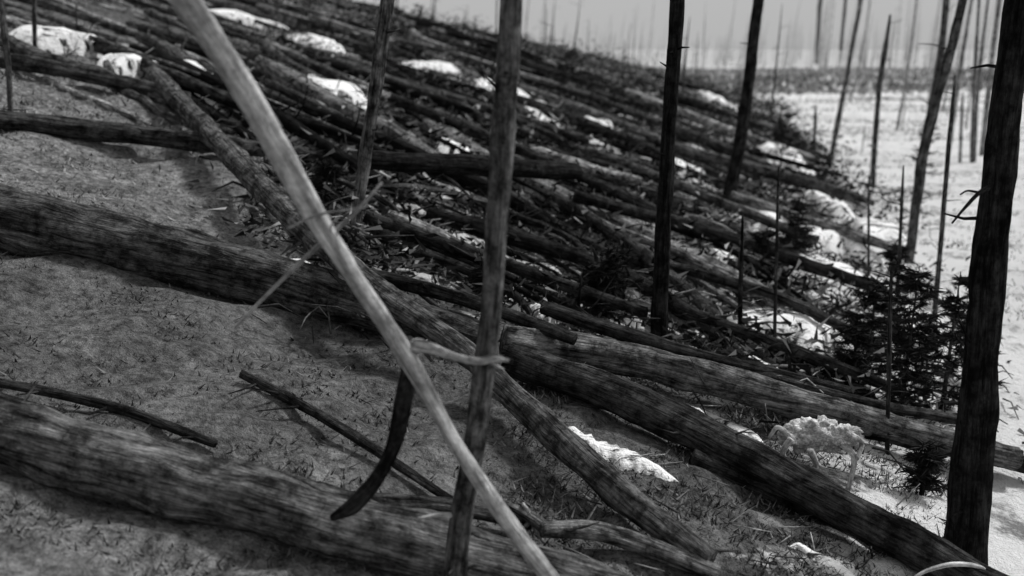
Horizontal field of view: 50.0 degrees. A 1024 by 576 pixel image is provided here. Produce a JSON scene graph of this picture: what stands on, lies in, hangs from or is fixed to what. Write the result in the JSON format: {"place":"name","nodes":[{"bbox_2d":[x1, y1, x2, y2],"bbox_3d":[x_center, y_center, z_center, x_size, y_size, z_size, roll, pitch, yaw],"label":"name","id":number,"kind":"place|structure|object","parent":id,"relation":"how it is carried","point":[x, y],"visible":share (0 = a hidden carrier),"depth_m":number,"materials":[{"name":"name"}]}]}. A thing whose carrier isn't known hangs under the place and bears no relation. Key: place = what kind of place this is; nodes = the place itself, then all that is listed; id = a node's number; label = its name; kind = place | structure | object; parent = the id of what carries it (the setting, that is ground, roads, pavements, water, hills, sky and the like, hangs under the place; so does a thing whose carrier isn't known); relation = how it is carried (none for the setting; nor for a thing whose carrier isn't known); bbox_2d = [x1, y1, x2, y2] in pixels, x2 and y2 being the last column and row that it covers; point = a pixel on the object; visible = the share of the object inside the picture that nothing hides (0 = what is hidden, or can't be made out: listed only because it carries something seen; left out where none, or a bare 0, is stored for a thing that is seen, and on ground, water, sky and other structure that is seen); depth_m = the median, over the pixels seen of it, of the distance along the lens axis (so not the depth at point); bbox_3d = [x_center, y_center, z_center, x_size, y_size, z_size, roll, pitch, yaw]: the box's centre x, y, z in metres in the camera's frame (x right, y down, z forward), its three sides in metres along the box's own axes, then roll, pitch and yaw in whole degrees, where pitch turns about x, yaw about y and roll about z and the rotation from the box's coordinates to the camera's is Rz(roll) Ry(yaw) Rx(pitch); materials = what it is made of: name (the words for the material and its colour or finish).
{"place":"outdoors","nodes":[
{"label":"outdoors","id":0,"kind":"place"},
{"bbox_2d":[270,80,488,181],"bbox_3d":[-1.936,-2.217,15.561,4.831,1.354,0.404,10,16,39],"label":"fallen log","id":1,"kind":"object","parent":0,"point":[284,90],"visible":0.33,"depth_m":16.59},
{"bbox_2d":[351,68,589,143],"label":"fallen log","id":2,"kind":"object","parent":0,"point":[568,135],"visible":0.41,"depth_m":22.28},
{"bbox_2d":[364,210,648,317],"bbox_3d":[-0.057,-0.265,10.488,2.819,0.885,0.418,4,13,17],"label":"fallen log","id":3,"kind":"object","parent":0,"point":[520,269],"visible":0.77,"depth_m":10.55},
{"bbox_2d":[0,0,1023,575],"bbox_3d":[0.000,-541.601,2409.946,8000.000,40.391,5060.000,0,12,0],"label":"ground","id":4,"kind":"structure","parent":0,"point":[218,410],"depth_m":8.10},
{"bbox_2d":[0,0,30,111],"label":"dead sapling trunk","id":5,"kind":"object","parent":4,"relation":"on","point":[5,39],"visible":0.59,"depth_m":12.18,"materials":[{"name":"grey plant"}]},
{"bbox_2d":[30,0,38,46],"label":"dead sapling trunk","id":6,"kind":"object","parent":4,"relation":"on","point":[34,21],"visible":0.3,"depth_m":16.43,"materials":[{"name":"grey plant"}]},
{"bbox_2d":[0,25,102,57],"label":"snow patch","id":7,"kind":"object","parent":4,"relation":"on","point":[59,40],"visible":0.45,"depth_m":16.97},
{"bbox_2d":[0,52,190,97],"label":"fallen log","id":8,"kind":"object","parent":4,"relation":"on","point":[53,68],"visible":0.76,"depth_m":14.73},
{"bbox_2d":[0,378,217,447],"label":"fallen log","id":9,"kind":"object","parent":4,"relation":"on","point":[101,404],"visible":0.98,"depth_m":6.72,"materials":[{"name":"grey wood"}]},
{"bbox_2d":[96,53,212,77],"bbox_3d":[-5.423,-3.347,16.947,0.332,0.549,2.876,5,13,23],"label":"snow patch","id":10,"kind":"object","parent":4,"relation":"on","point":[125,63],"visible":0.32,"depth_m":16.32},
{"bbox_2d":[0,110,329,161],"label":"fallen log","id":11,"kind":"object","parent":4,"relation":"on","point":[95,130],"visible":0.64,"depth_m":12.54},
{"bbox_2d":[0,183,478,343],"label":"fallen log","id":12,"kind":"object","parent":4,"relation":"on","point":[33,225],"visible":0.72,"depth_m":8.89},
{"bbox_2d":[210,9,287,31],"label":"snow patch","id":13,"kind":"object","parent":4,"relation":"on","point":[232,14],"visible":0.45,"depth_m":33.45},
{"bbox_2d":[0,381,629,575],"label":"fallen log","id":14,"kind":"object","parent":4,"relation":"on","point":[44,445],"visible":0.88,"depth_m":5.66,"materials":[{"name":"grey wood"}]},
{"bbox_2d":[288,33,345,53],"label":"snow patch","id":15,"kind":"object","parent":4,"relation":"on","point":[317,38],"visible":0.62,"depth_m":31.67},
{"bbox_2d":[307,157,352,207],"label":"spruce sapling","id":16,"kind":"object","parent":4,"relation":"on","point":[329,171],"visible":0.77,"depth_m":11.68,"materials":[{"name":"black plant"}]},
{"bbox_2d":[307,74,366,109],"bbox_3d":[-3.150,-3.325,19.085,1.475,0.736,3.469,-2,12,-7],"label":"snow patch","id":17,"kind":"object","parent":4,"relation":"on","point":[350,89],"visible":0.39,"depth_m":18.46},
{"bbox_2d":[228,369,452,497],"bbox_3d":[-1.088,0.911,6.963,1.770,0.534,0.373,6,14,25],"label":"fallen log","id":18,"kind":"object","parent":4,"relation":"on","point":[343,429],"visible":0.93,"depth_m":6.97,"materials":[{"name":"grey wood"}]},
{"bbox_2d":[168,0,558,575],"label":"leaning bleached trunk","id":19,"kind":"object","parent":4,"relation":"on","point":[198,19],"visible":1,"depth_m":4.84,"materials":[{"name":"grey wood"}]},
{"bbox_2d":[234,182,496,328],"bbox_3d":[-0.767,-0.107,4.917,1.352,0.790,0.374,4,13,17],"label":"dry branch","id":20,"kind":"object","parent":19,"relation":"on","point":[308,254],"visible":0.94,"depth_m":4.83,"materials":[{"name":"grey wood"}]},
{"bbox_2d":[330,338,508,520],"bbox_3d":[-0.449,0.716,5.194,0.979,0.985,0.127,6,14,25],"label":"forked broken limb","id":21,"kind":"object","parent":19,"relation":"attached to","point":[358,500],"visible":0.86,"depth_m":5.20,"materials":[{"name":"black wood"}]},
{"bbox_2d":[350,0,400,247],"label":"dead pine tree","id":22,"kind":"object","parent":4,"relation":"on","point":[382,30],"visible":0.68,"depth_m":10.42,"materials":[{"name":"wood"}]},
{"bbox_2d":[407,4,433,35],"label":"spruce sapling","id":23,"kind":"object","parent":4,"relation":"on","point":[417,28],"visible":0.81,"depth_m":44.69,"materials":[{"name":"black plant"}]},
{"bbox_2d":[399,60,461,80],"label":"snow patch","id":24,"kind":"object","parent":4,"relation":"on","point":[445,67],"visible":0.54,"depth_m":32.34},
{"bbox_2d":[145,66,737,561],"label":"fallen log","id":25,"kind":"object","parent":4,"relation":"on","point":[599,474],"visible":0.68,"depth_m":7.99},
{"bbox_2d":[0,0,886,398],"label":"fallen tree mass","id":26,"kind":"object","parent":4,"relation":"on","point":[184,74],"visible":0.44,"depth_m":17.26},
{"bbox_2d":[370,268,577,344],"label":"fallen log","id":27,"kind":"object","parent":26,"relation":"on","point":[446,294],"visible":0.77,"depth_m":8.84,"materials":[{"name":"grey wood"}]},
{"bbox_2d":[752,371,956,424],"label":"fallen log","id":28,"kind":"object","parent":26,"relation":"on","point":[934,415],"visible":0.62,"depth_m":9.07,"materials":[{"name":"grey wood"}]},
{"bbox_2d":[436,137,468,153],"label":"snow patch","id":29,"kind":"object","parent":4,"relation":"on","point":[442,149],"visible":0.26,"depth_m":16.39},
{"bbox_2d":[371,492,547,529],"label":"fallen log","id":30,"kind":"object","parent":4,"relation":"on","point":[482,512],"visible":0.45,"depth_m":6.31,"materials":[{"name":"grey wood"}]},
{"bbox_2d":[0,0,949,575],"bbox_3d":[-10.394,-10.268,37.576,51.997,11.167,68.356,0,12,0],"label":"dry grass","id":31,"kind":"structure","parent":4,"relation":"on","point":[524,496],"depth_m":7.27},
{"bbox_2d":[370,150,582,179],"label":"fallen log","id":32,"kind":"object","parent":4,"relation":"on","point":[456,164],"visible":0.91,"depth_m":12.27,"materials":[{"name":"grey wood"}]},
{"bbox_2d":[434,0,521,575],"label":"dead pine tree","id":33,"kind":"object","parent":4,"relation":"on","point":[503,127],"visible":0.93,"depth_m":5.13,"materials":[{"name":"wood"}]},
{"bbox_2d":[418,512,451,518],"bbox_3d":[-0.330,1.133,5.416,0.279,0.058,0.027,-5,13,-20],"label":"dry branch","id":34,"kind":"object","parent":33,"relation":"attached to","point":[443,514],"visible":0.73,"depth_m":5.39,"materials":[{"name":"grey wood"}]},
{"bbox_2d":[464,264,512,306],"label":"spruce sapling","id":35,"kind":"object","parent":4,"relation":"on","point":[476,273],"visible":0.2,"depth_m":10.28,"materials":[{"name":"black plant"}]},
{"bbox_2d":[0,0,1023,575],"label":"brushwood","id":36,"kind":"object","parent":4,"relation":"on","point":[424,190],"visible":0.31,"depth_m":11.52,"materials":[{"name":"grey wood"}]},
{"bbox_2d":[467,78,560,126],"bbox_3d":[-0.031,-4.721,28.323,2.496,1.241,10.119,0,12,-2],"label":"snow patch","id":37,"kind":"object","parent":4,"relation":"on","point":[520,92],"visible":0.22,"depth_m":29.29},
{"bbox_2d":[389,93,656,208],"bbox_3d":[0.164,-2.173,16.909,5.186,1.525,0.715,10,16,39],"label":"fallen log","id":38,"kind":"object","parent":4,"relation":"on","point":[476,132],"visible":0.63,"depth_m":17.42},
{"bbox_2d":[504,500,546,545],"bbox_3d":[0.081,1.367,6.365,0.279,0.283,0.088,0,12,0],"label":"broken root","id":39,"kind":"object","parent":4,"relation":"on","point":[534,520],"visible":0.82,"depth_m":6.34,"materials":[{"name":"grey plant"}]},
{"bbox_2d":[511,303,559,323],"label":"snow patch","id":40,"kind":"object","parent":4,"relation":"on","point":[537,306],"visible":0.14,"depth_m":10.06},
{"bbox_2d":[546,43,582,98],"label":"spruce sapling","id":41,"kind":"object","parent":4,"relation":"on","point":[561,73],"visible":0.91,"depth_m":31.04,"materials":[{"name":"black plant"}]},
{"bbox_2d":[109,0,1023,442],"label":"dead undergrowth","id":42,"kind":"object","parent":4,"relation":"on","point":[755,350],"visible":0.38,"depth_m":16.34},
{"bbox_2d":[578,116,618,135],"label":"snow patch","id":43,"kind":"object","parent":4,"relation":"on","point":[605,122],"visible":0.24,"depth_m":27.24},
{"bbox_2d":[569,248,643,315],"bbox_3d":[0.911,0.008,10.755,0.674,0.816,0.380,-7,14,-28],"label":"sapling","id":44,"kind":"object","parent":4,"relation":"on","point":[617,292],"visible":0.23,"depth_m":10.70,"materials":[{"name":"black plant"}]},
{"bbox_2d":[565,239,650,324],"bbox_3d":[0.927,-0.015,10.538,0.824,0.877,0.833,-6,14,-26],"label":"spruce sapling","id":45,"kind":"object","parent":4,"relation":"on","point":[606,271],"visible":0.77,"depth_m":10.45,"materials":[{"name":"black plant"}]},
{"bbox_2d":[568,426,679,483],"bbox_3d":[0.704,1.168,7.508,1.190,0.266,0.397,11,16,41],"label":"snow patch","id":46,"kind":"object","parent":4,"relation":"on","point":[629,459],"visible":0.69,"depth_m":7.36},
{"bbox_2d":[610,310,644,329],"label":"snow patch","id":47,"kind":"object","parent":4,"relation":"on","point":[627,321],"visible":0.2,"depth_m":10.68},
{"bbox_2d":[539,505,720,575],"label":"fallen log","id":48,"kind":"object","parent":4,"relation":"on","point":[655,549],"visible":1,"depth_m":6.36,"materials":[{"name":"grey wood"}]},
{"bbox_2d":[265,0,1023,155],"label":"distant dead trees","id":49,"kind":"object","parent":4,"relation":"on","point":[960,56],"visible":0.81,"depth_m":114.31,"materials":[{"name":"grey wood"}]},
{"bbox_2d":[650,0,689,336],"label":"dead pine tree","id":50,"kind":"object","parent":4,"relation":"on","point":[662,253],"visible":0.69,"depth_m":9.74,"materials":[{"name":"wood"}]},
{"bbox_2d":[675,158,706,184],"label":"snow patch","id":51,"kind":"object","parent":4,"relation":"on","point":[683,164],"visible":0.24,"depth_m":22.75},
{"bbox_2d":[539,300,851,393],"bbox_3d":[1.522,0.562,9.163,2.638,0.771,0.537,2,12,9],"label":"fallen log","id":52,"kind":"object","parent":4,"relation":"on","point":[561,313],"visible":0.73,"depth_m":9.12,"materials":[{"name":"grey wood"}]},
{"bbox_2d":[584,146,818,244],"bbox_3d":[2.987,-1.631,18.475,0.502,1.178,5.111,-10,16,-38],"label":"fallen log","id":53,"kind":"object","parent":4,"relation":"on","point":[731,206],"visible":0.76,"depth_m":17.95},
{"bbox_2d":[692,90,737,110],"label":"snow patch","id":54,"kind":"object","parent":4,"relation":"on","point":[715,97],"visible":0.32,"depth_m":55.47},
{"bbox_2d":[703,248,737,263],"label":"snow patch","id":55,"kind":"object","parent":4,"relation":"on","point":[721,255],"visible":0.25,"depth_m":14.33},
{"bbox_2d":[572,190,873,291],"bbox_3d":[2.737,-0.671,14.283,3.857,1.188,0.885,2,13,11],"label":"fallen log","id":56,"kind":"object","parent":4,"relation":"on","point":[732,238],"visible":0.78,"depth_m":14.26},
{"bbox_2d":[702,410,765,444],"bbox_3d":[1.688,1.116,8.724,0.266,0.200,0.930,-9,15,-35],"label":"snow patch","id":57,"kind":"object","parent":4,"relation":"on","point":[734,426],"visible":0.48,"depth_m":8.59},
{"bbox_2d":[722,0,763,210],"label":"dead pine tree","id":58,"kind":"object","parent":4,"relation":"on","point":[739,145],"visible":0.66,"depth_m":18.96,"materials":[{"name":"wood"}]},
{"bbox_2d":[731,214,760,342],"bbox_3d":[2.264,0.096,10.951,0.187,1.660,0.478,-7,14,-29],"label":"dead sapling trunk","id":59,"kind":"object","parent":4,"relation":"on","point":[740,292],"visible":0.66,"depth_m":10.93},
{"bbox_2d":[651,256,852,328],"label":"fallen log","id":60,"kind":"object","parent":4,"relation":"on","point":[799,306],"visible":0.73,"depth_m":12.14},
{"bbox_2d":[501,342,1008,575],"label":"fallen log","id":61,"kind":"object","parent":4,"relation":"on","point":[914,546],"visible":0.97,"depth_m":7.47,"materials":[{"name":"grey wood"}]},
{"bbox_2d":[735,431,825,474],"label":"fallen log","id":62,"kind":"object","parent":61,"relation":"on","point":[821,471],"visible":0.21,"depth_m":7.70,"materials":[{"name":"grey wood"}]},
{"bbox_2d":[914,562,985,575],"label":"dry branch","id":63,"kind":"object","parent":61,"relation":"on","point":[952,564],"visible":0.98,"depth_m":6.83,"materials":[{"name":"grey wood"}]},
{"bbox_2d":[499,326,1023,470],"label":"fallen log","id":64,"kind":"object","parent":4,"relation":"on","point":[723,381],"visible":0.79,"depth_m":8.70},
{"bbox_2d":[744,227,796,281],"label":"spruce sapling","id":65,"kind":"object","parent":4,"relation":"on","point":[765,235],"visible":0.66,"depth_m":14.31,"materials":[{"name":"black plant"}]},
{"bbox_2d":[749,166,804,354],"bbox_3d":[2.595,-0.073,10.668,0.438,2.221,0.458,-10,16,-37],"label":"dead sapling trunk","id":66,"kind":"object","parent":4,"relation":"on","point":[774,332],"visible":0.58,"depth_m":10.63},
{"bbox_2d":[763,112,803,166],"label":"spruce sapling","id":67,"kind":"object","parent":4,"relation":"on","point":[781,131],"visible":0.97,"depth_m":28.79,"materials":[{"name":"black plant"}]},
{"bbox_2d":[671,302,899,395],"bbox_3d":[2.577,0.531,10.364,2.166,0.683,0.408,5,13,21],"label":"fallen log","id":68,"kind":"object","parent":4,"relation":"on","point":[847,370],"visible":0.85,"depth_m":10.36,"materials":[{"name":"grey wood"}]},
{"bbox_2d":[757,142,816,175],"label":"snow patch","id":69,"kind":"object","parent":4,"relation":"on","point":[769,145],"visible":0.46,"depth_m":29.44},
{"bbox_2d":[551,44,1023,323],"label":"marsh scrub","id":70,"kind":"object","parent":4,"relation":"on","point":[806,77],"visible":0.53,"depth_m":105.13,"materials":[{"name":"grey plant"}]},
{"bbox_2d":[726,307,853,354],"bbox_3d":[3.077,0.533,11.889,1.301,0.537,1.570,-8,15,-34],"label":"snow patch","id":71,"kind":"object","parent":4,"relation":"on","point":[809,324],"visible":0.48,"depth_m":11.67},
{"bbox_2d":[772,197,819,250],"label":"spruce sapling","id":72,"kind":"object","parent":4,"relation":"on","point":[788,237],"visible":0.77,"depth_m":16.49,"materials":[{"name":"black plant"}]},
{"bbox_2d":[689,449,922,575],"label":"fallen log","id":73,"kind":"object","parent":4,"relation":"on","point":[699,458],"visible":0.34,"depth_m":7.51,"materials":[{"name":"grey wood"}]},
{"bbox_2d":[736,210,888,273],"bbox_3d":[4.904,-0.848,18.302,2.682,0.922,2.391,0,12,0],"label":"snow patch","id":74,"kind":"object","parent":4,"relation":"on","point":[830,245],"visible":0.37,"depth_m":17.80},
{"bbox_2d":[730,191,897,249],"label":"fallen log","id":75,"kind":"object","parent":4,"relation":"on","point":[760,204],"visible":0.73,"depth_m":18.11,"materials":[{"name":"grey wood"}]},
{"bbox_2d":[812,105,819,150],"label":"dead sapling trunk","id":76,"kind":"object","parent":4,"relation":"on","point":[814,126],"visible":0.62,"depth_m":35.15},
{"bbox_2d":[768,415,864,489],"bbox_3d":[2.232,1.275,8.148,0.733,0.664,0.364,0,12,0],"label":"bleached root stump","id":77,"kind":"object","parent":4,"relation":"on","point":[809,436],"visible":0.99,"depth_m":8.07,"materials":[{"name":"grey wood"}]},
{"bbox_2d":[814,0,822,63],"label":"dead sapling trunk","id":78,"kind":"object","parent":4,"relation":"on","point":[819,6],"visible":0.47,"depth_m":268.67,"materials":[{"name":"wood"}]},
{"bbox_2d":[789,542,854,575],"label":"snow patch","id":79,"kind":"object","parent":4,"relation":"on","point":[827,560],"visible":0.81,"depth_m":6.85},
{"bbox_2d":[784,254,866,299],"bbox_3d":[4.577,-0.166,15.987,1.223,0.559,2.353,-2,12,-10],"label":"snow patch","id":80,"kind":"object","parent":4,"relation":"on","point":[843,266],"visible":0.21,"depth_m":15.73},
{"bbox_2d":[801,190,855,224],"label":"snow patch","id":81,"kind":"object","parent":4,"relation":"on","point":[837,204],"visible":0.58,"depth_m":21.88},
{"bbox_2d":[837,0,846,50],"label":"dead sapling trunk","id":82,"kind":"object","parent":4,"relation":"on","point":[843,25],"visible":1,"depth_m":79.60,"materials":[{"name":"wood"}]},
{"bbox_2d":[827,0,862,165],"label":"dead sapling trunk","id":83,"kind":"object","parent":4,"relation":"on","point":[837,124],"visible":0.74,"depth_m":30.96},
{"bbox_2d":[813,319,886,395],"bbox_3d":[3.172,0.710,10.361,0.740,0.890,0.794,0,12,0],"label":"spruce sapling","id":84,"kind":"object","parent":4,"relation":"on","point":[855,336],"visible":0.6,"depth_m":10.25,"materials":[{"name":"black plant"}]},
{"bbox_2d":[866,176,880,277],"bbox_3d":[5.621,-0.832,16.842,0.408,1.766,0.311,7,14,28],"label":"dead sapling trunk","id":85,"kind":"object","parent":4,"relation":"on","point":[868,237],"visible":0.68,"depth_m":16.82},
{"bbox_2d":[831,272,917,375],"bbox_3d":[3.606,0.424,10.930,0.816,1.194,0.793,-3,13,-12],"label":"spruce sapling","id":86,"kind":"object","parent":4,"relation":"on","point":[873,298],"visible":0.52,"depth_m":10.83,"materials":[{"name":"black plant"}]},
{"bbox_2d":[851,218,906,245],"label":"snow patch","id":87,"kind":"object","parent":4,"relation":"on","point":[876,226],"visible":0.55,"depth_m":19.82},
{"bbox_2d":[869,14,902,187],"bbox_3d":[9.373,-4.560,27.790,0.659,4.593,0.452,6,13,24],"label":"dead sapling trunk","id":88,"kind":"object","parent":4,"relation":"on","point":[872,174],"visible":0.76,"depth_m":27.79,"materials":[{"name":"wood"}]},
{"bbox_2d":[867,267,908,454],"bbox_3d":[3.099,0.742,8.945,0.373,1.858,0.411,-9,15,-36],"label":"dead sapling trunk","id":89,"kind":"object","parent":4,"relation":"on","point":[888,376],"visible":0.66,"depth_m":8.90,"materials":[{"name":"wood"}]},
{"bbox_2d":[875,165,903,312],"bbox_3d":[4.666,-0.381,13.279,0.553,2.218,0.274,10,16,40],"label":"dead sapling trunk","id":90,"kind":"object","parent":4,"relation":"on","point":[901,204],"visible":0.48,"depth_m":13.13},
{"bbox_2d":[877,240,915,312],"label":"spruce sapling","id":91,"kind":"object","parent":4,"relation":"on","point":[890,255],"visible":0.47,"depth_m":14.41,"materials":[{"name":"black plant"}]},
{"bbox_2d":[856,258,955,419],"bbox_3d":[3.496,0.576,9.701,0.940,1.680,1.011,4,13,19],"label":"spruce sapling","id":92,"kind":"object","parent":4,"relation":"on","point":[903,341],"visible":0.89,"depth_m":9.65,"materials":[{"name":"black plant"}]},
{"bbox_2d":[896,436,949,496],"bbox_3d":[3.141,1.399,8.276,0.492,0.585,0.483,4,13,18],"label":"spruce sapling","id":93,"kind":"object","parent":4,"relation":"on","point":[928,459],"visible":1,"depth_m":8.23,"materials":[{"name":"black plant"}]},
{"bbox_2d":[909,121,943,175],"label":"spruce sapling","id":94,"kind":"object","parent":4,"relation":"on","point":[930,164],"visible":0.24,"depth_m":28.34,"materials":[{"name":"black plant"}]},
{"bbox_2d":[904,0,966,262],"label":"dead pine tree","id":95,"kind":"object","parent":4,"relation":"on","point":[927,136],"visible":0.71,"depth_m":17.70,"materials":[{"name":"wood"}]},
{"bbox_2d":[921,0,956,136],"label":"dead pine tree","id":96,"kind":"object","parent":4,"relation":"on","point":[944,21],"visible":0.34,"depth_m":26.45,"materials":[{"name":"wood"}]},
{"bbox_2d":[864,433,1023,473],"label":"fallen log","id":97,"kind":"object","parent":4,"relation":"on","point":[873,436],"visible":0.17,"depth_m":9.06,"materials":[{"name":"grey wood"}]},
{"bbox_2d":[932,75,961,318],"bbox_3d":[5.455,-0.949,13.908,0.500,3.441,0.378,0,12,0],"label":"dead sapling trunk","id":98,"kind":"object","parent":4,"relation":"on","point":[943,211],"visible":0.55,"depth_m":13.80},
{"bbox_2d":[896,272,1013,411],"bbox_3d":[4.104,0.564,10.255,1.030,1.557,0.847,-3,13,-14],"label":"spruce sapling","id":99,"kind":"object","parent":4,"relation":"on","point":[947,302],"visible":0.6,"depth_m":10.17,"materials":[{"name":"black plant"}]},
{"bbox_2d":[958,92,968,162],"bbox_3d":[14.428,-5.013,35.253,0.343,2.523,0.467,10,16,37],"label":"dead sapling trunk","id":100,"kind":"object","parent":4,"relation":"on","point":[961,133],"visible":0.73,"depth_m":35.25,"materials":[{"name":"wood"}]},
{"bbox_2d":[944,290,1005,374],"bbox_3d":[4.848,0.502,11.524,0.747,1.269,0.656,-8,15,-32],"label":"spruce sapling","id":101,"kind":"object","parent":4,"relation":"on","point":[964,303],"visible":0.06,"depth_m":11.47,"materials":[{"name":"black plant"}]},
{"bbox_2d":[970,0,981,162],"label":"dead sapling trunk","id":102,"kind":"object","parent":4,"relation":"on","point":[974,85],"visible":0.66,"depth_m":34.94,"materials":[{"name":"wood"}]},
{"bbox_2d":[973,0,988,162],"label":"dead sapling trunk","id":103,"kind":"object","parent":4,"relation":"on","point":[981,58],"visible":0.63,"depth_m":35.23,"materials":[{"name":"wood"}]},
{"bbox_2d":[943,0,1023,564],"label":"dead pine tree","id":104,"kind":"object","parent":4,"relation":"on","point":[970,486],"visible":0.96,"depth_m":6.93,"materials":[{"name":"wood"}]},
{"bbox_2d":[951,186,990,223],"bbox_3d":[2.825,-0.529,6.761,0.443,0.228,0.096,-9,15,-36],"label":"dead pine branch","id":105,"kind":"object","parent":104,"relation":"attached to","point":[977,194],"visible":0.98,"depth_m":6.72,"materials":[{"name":"wood"}]},
{"bbox_2d":[493,76,695,156],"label":"fallen log","id":106,"kind":"object","parent":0,"point":[586,110],"visible":0.68,"depth_m":27.86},
{"bbox_2d":[350,0,1003,49],"label":"sky","id":107,"kind":"structure","parent":0,"point":[718,16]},
{"bbox_2d":[623,107,796,183],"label":"fallen log","id":108,"kind":"object","parent":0,"point":[710,142],"visible":0.76,"depth_m":26.79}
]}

